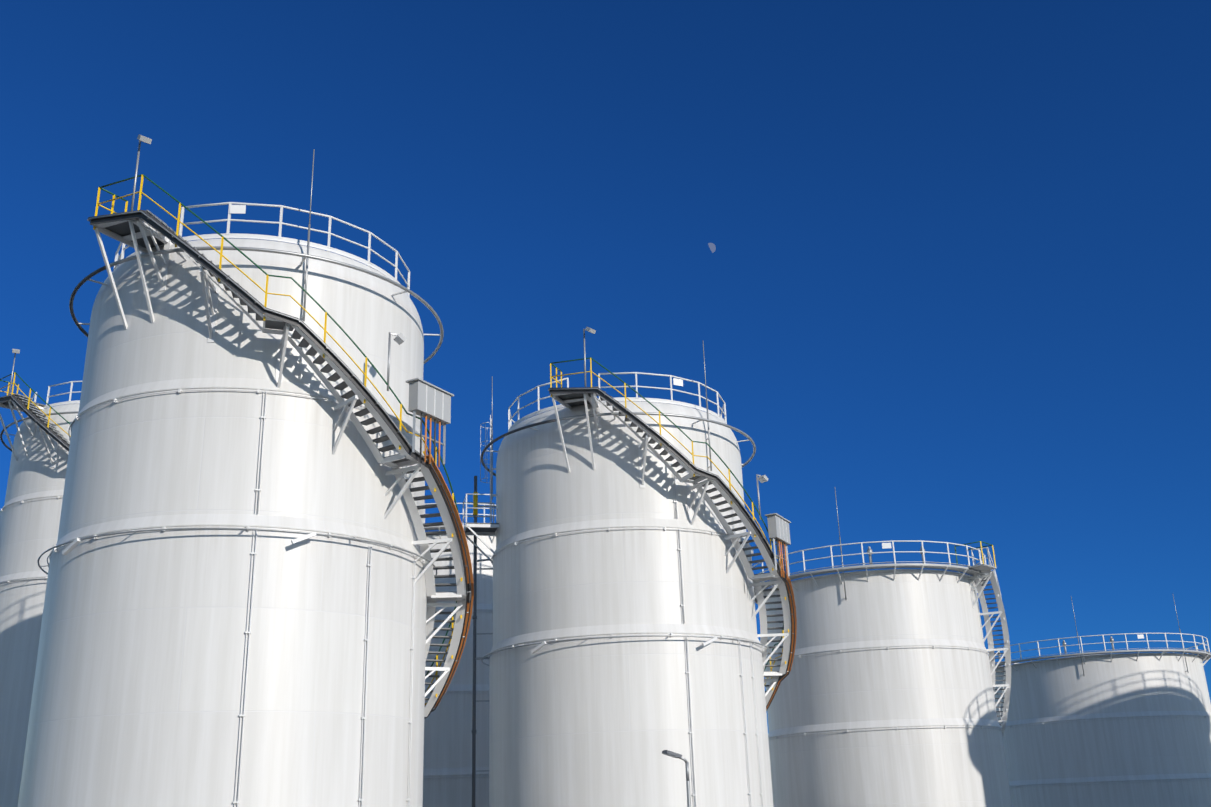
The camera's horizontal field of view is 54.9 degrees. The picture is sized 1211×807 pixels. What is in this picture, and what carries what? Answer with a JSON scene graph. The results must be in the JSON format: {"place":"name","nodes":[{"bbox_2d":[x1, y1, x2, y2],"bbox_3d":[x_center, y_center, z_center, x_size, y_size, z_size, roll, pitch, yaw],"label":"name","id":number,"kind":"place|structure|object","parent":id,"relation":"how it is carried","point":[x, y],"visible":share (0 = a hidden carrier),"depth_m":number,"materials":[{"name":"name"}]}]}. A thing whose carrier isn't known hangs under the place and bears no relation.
{"place":"outdoors","nodes":[
{"label":"outdoors","id":0,"kind":"place"},
{"bbox_2d":[0,0,1210,733],"label":"sky","id":1,"kind":"structure","parent":0,"point":[955,284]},
{"bbox_2d":[708,243,715,252],"bbox_3d":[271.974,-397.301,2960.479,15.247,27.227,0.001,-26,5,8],"label":"moon","id":2,"kind":"object","parent":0,"point":[712,247],"visible":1,"depth_m":2960.63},
{"label":"ground","id":3,"kind":"structure","parent":0,"visible":0},
{"bbox_2d":[0,349,82,806],"bbox_3d":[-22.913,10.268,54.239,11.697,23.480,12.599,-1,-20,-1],"label":"tank","id":4,"kind":"object","parent":3,"relation":"on","point":[30,512],"visible":0.19,"depth_m":50.84,"materials":[{"name":"metal"}]},
{"bbox_2d":[18,134,473,806],"bbox_3d":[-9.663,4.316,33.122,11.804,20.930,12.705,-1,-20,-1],"label":"tank","id":5,"kind":"object","parent":3,"relation":"on","point":[242,598],"visible":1,"depth_m":29.23,"materials":[{"name":"metal"}]},
{"bbox_2d":[423,503,495,806],"bbox_3d":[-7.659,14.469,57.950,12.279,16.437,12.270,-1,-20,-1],"label":"tank","id":6,"kind":"object","parent":3,"relation":"on","point":[447,770],"visible":0.15,"depth_m":52.27,"materials":[{"name":"metal"}]},
{"bbox_2d":[463,327,796,806],"bbox_3d":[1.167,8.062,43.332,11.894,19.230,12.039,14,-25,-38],"label":"tank","id":7,"kind":"object","parent":3,"relation":"on","point":[628,648],"visible":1,"depth_m":39.55,"materials":[{"name":"metal"}]},
{"bbox_2d":[662,750,690,806],"bbox_3d":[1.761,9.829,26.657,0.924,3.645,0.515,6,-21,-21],"label":"street lamp","id":8,"kind":"object","parent":3,"relation":"on","point":[671,754],"visible":1,"depth_m":27.03,"materials":[{"name":"silver metal"}]},
{"bbox_2d":[752,487,1011,806],"bbox_3d":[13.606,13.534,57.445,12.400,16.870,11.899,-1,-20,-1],"label":"tank","id":9,"kind":"object","parent":3,"relation":"on","point":[885,694],"visible":0.88,"depth_m":52.98,"materials":[{"name":"metal"}]},
{"bbox_2d":[994,593,1210,806],"bbox_3d":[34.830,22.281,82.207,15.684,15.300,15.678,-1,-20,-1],"label":"tank","id":10,"kind":"object","parent":3,"relation":"on","point":[1123,728],"visible":0.81,"depth_m":76.15,"materials":[{"name":"metal"}]}
]}

